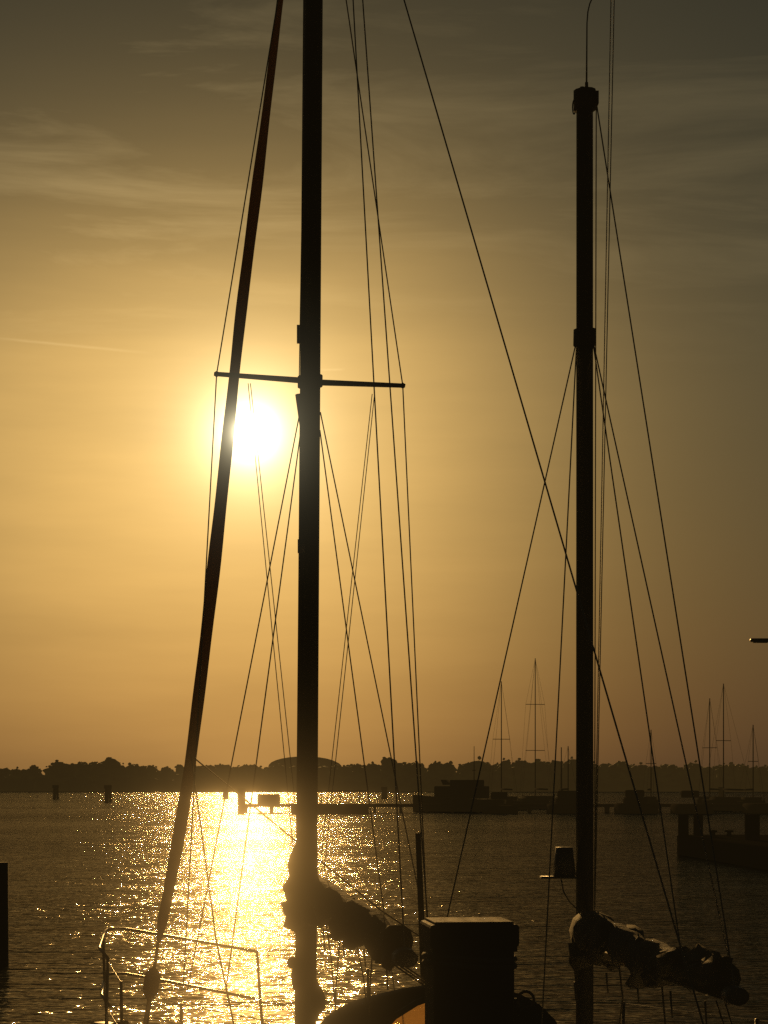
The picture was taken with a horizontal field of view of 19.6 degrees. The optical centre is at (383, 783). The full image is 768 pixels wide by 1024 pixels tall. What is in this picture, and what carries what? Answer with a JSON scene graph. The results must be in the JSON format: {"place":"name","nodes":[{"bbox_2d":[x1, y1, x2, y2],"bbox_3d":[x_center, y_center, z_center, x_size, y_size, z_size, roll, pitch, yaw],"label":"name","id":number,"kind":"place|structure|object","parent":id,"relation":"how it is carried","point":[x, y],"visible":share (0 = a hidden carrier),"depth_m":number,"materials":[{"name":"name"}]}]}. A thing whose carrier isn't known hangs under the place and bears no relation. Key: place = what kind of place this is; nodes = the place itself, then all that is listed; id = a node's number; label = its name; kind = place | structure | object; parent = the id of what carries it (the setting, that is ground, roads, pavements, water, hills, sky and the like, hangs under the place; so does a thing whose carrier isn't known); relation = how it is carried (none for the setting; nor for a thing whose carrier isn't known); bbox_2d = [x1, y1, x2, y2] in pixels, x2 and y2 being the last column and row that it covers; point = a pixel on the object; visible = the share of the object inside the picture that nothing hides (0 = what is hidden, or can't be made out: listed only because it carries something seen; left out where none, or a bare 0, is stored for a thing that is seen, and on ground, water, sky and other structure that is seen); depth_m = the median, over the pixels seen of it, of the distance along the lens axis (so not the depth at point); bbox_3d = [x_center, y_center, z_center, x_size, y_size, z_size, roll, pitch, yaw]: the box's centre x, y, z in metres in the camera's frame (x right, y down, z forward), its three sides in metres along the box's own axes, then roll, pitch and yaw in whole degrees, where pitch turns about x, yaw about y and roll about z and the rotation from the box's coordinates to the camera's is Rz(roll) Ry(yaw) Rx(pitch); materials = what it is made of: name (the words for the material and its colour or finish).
{"place":"outdoors","nodes":[
{"label":"outdoors","id":0,"kind":"place"},
{"bbox_2d":[268,757,339,773],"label":"domed building","id":1,"kind":"structure","parent":0,"point":[325,762],"depth_m":860.00,"materials":[{"name":"black"}]},
{"bbox_2d":[0,792,767,1023],"bbox_3d":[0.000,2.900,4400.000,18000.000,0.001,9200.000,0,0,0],"label":"water","id":2,"kind":"structure","parent":0,"point":[86,869],"depth_m":57.08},
{"bbox_2d":[0,862,8,965],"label":"mooring pile","id":3,"kind":"object","parent":2,"relation":"in","point":[4,913],"visible":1,"depth_m":35.36,"materials":[{"name":"black wood"}]},
{"bbox_2d":[291,790,368,813],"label":"floating dock","id":4,"kind":"object","parent":2,"relation":"on","point":[340,809],"visible":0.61,"depth_m":213.25,"materials":[{"name":"black wood"}]},
{"bbox_2d":[52,785,722,801],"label":"mooring posts","id":5,"kind":"object","parent":2,"relation":"in","point":[108,794],"visible":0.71,"depth_m":421.48,"materials":[{"name":"black wood"}]},
{"bbox_2d":[183,0,734,1023],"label":"rigging lines","id":6,"kind":"object","parent":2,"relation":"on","point":[605,408],"visible":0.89,"depth_m":12.80,"materials":[{"name":"black metal"}]},
{"bbox_2d":[143,0,282,1023],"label":"furled headsail","id":7,"kind":"object","parent":6,"relation":"attached to","point":[152,979],"visible":0.97,"depth_m":16.23,"materials":[{"name":"black fabric"}]},
{"bbox_2d":[281,838,413,1020],"bbox_3d":[-0.192,0.979,13.749,0.392,1.234,2.773,0,0,-16],"label":"furled sail","id":8,"kind":"object","parent":6,"relation":"on","point":[306,887],"visible":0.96,"depth_m":14.27,"materials":[{"name":"black fabric"}]},
{"bbox_2d":[568,910,740,1023],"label":"furled sail","id":9,"kind":"object","parent":6,"relation":"on","point":[651,962],"visible":0.99,"depth_m":11.43,"materials":[{"name":"black fabric"}]},
{"bbox_2d":[413,769,505,811],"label":"motor cruiser","id":10,"kind":"object","parent":2,"relation":"on","point":[458,791],"visible":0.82,"depth_m":230.63,"materials":[{"name":"black"}]},
{"bbox_2d":[420,917,534,1023],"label":"mooring post","id":11,"kind":"object","parent":2,"relation":"in","point":[454,995],"visible":1,"depth_m":8.35,"materials":[{"name":"black wood"}]},
{"bbox_2d":[238,788,742,812],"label":"pier","id":12,"kind":"structure","parent":2,"relation":"in","point":[270,801],"depth_m":222.00,"materials":[{"name":"black wood"}]},
{"bbox_2d":[482,790,767,813],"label":"distant boats","id":13,"kind":"object","parent":2,"relation":"on","point":[565,801],"visible":0.79,"depth_m":214.80,"materials":[{"name":"black"}]},
{"bbox_2d":[489,658,765,810],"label":"distant sailboats","id":14,"kind":"object","parent":2,"relation":"in","point":[535,799],"visible":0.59,"depth_m":245.49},
{"bbox_2d":[677,814,767,869],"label":"dock","id":15,"kind":"object","parent":2,"relation":"in","point":[749,848],"visible":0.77,"depth_m":82.56,"materials":[{"name":"black wood"}]},
{"bbox_2d":[750,638,767,642],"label":"spreader tip","id":16,"kind":"object","parent":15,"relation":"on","point":[758,640],"visible":1,"depth_m":74.88,"materials":[{"name":"metal"}]},
{"bbox_2d":[0,790,767,791],"bbox_3d":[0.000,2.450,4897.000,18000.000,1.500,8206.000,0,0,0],"label":"shore ground","id":17,"kind":"structure","parent":0,"point":[355,791],"depth_m":797.17,"materials":[{"name":"brown soil"}]},
{"bbox_2d":[0,756,767,789],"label":"tree line","id":18,"kind":"object","parent":17,"relation":"on","point":[114,773],"visible":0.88,"depth_m":804.50,"materials":[{"name":"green plant"}]},
{"bbox_2d":[0,0,767,774],"label":"sky","id":19,"kind":"structure","parent":0,"point":[128,127],"materials":[{"name":"orange"}]},
{"bbox_2d":[93,927,767,1023],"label":"ketch pulpit and lifelines","id":20,"kind":"object","parent":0,"point":[105,985],"visible":0.83,"depth_m":16.98,"materials":[{"name":"metal"}]},
{"bbox_2d":[320,985,556,1023],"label":"ketch sprayhood","id":21,"kind":"object","parent":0,"point":[389,1007],"visible":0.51,"depth_m":13.48,"materials":[{"name":"black fabric"}]},
{"bbox_2d":[191,757,731,1023],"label":"ropes","id":22,"kind":"object","parent":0,"point":[406,973],"visible":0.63,"depth_m":14.43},
{"bbox_2d":[214,0,748,1023],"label":"masts","id":23,"kind":"object","parent":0,"point":[310,380],"visible":0.94,"depth_m":14.90},
{"bbox_2d":[540,847,576,908],"bbox_3d":[0.988,0.535,12.500,0.212,0.355,0.140,0,0,0],"label":"ketch mizzen radome","id":24,"kind":"object","parent":23,"relation":"attached to","point":[564,865],"visible":1,"depth_m":12.45,"materials":[{"name":"black plastic"}]},
{"bbox_2d":[585,0,591,86],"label":"antenna","id":25,"kind":"object","parent":23,"relation":"attached to","point":[586,83],"visible":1,"depth_m":12.50,"materials":[{"name":"black metal"}]}
]}

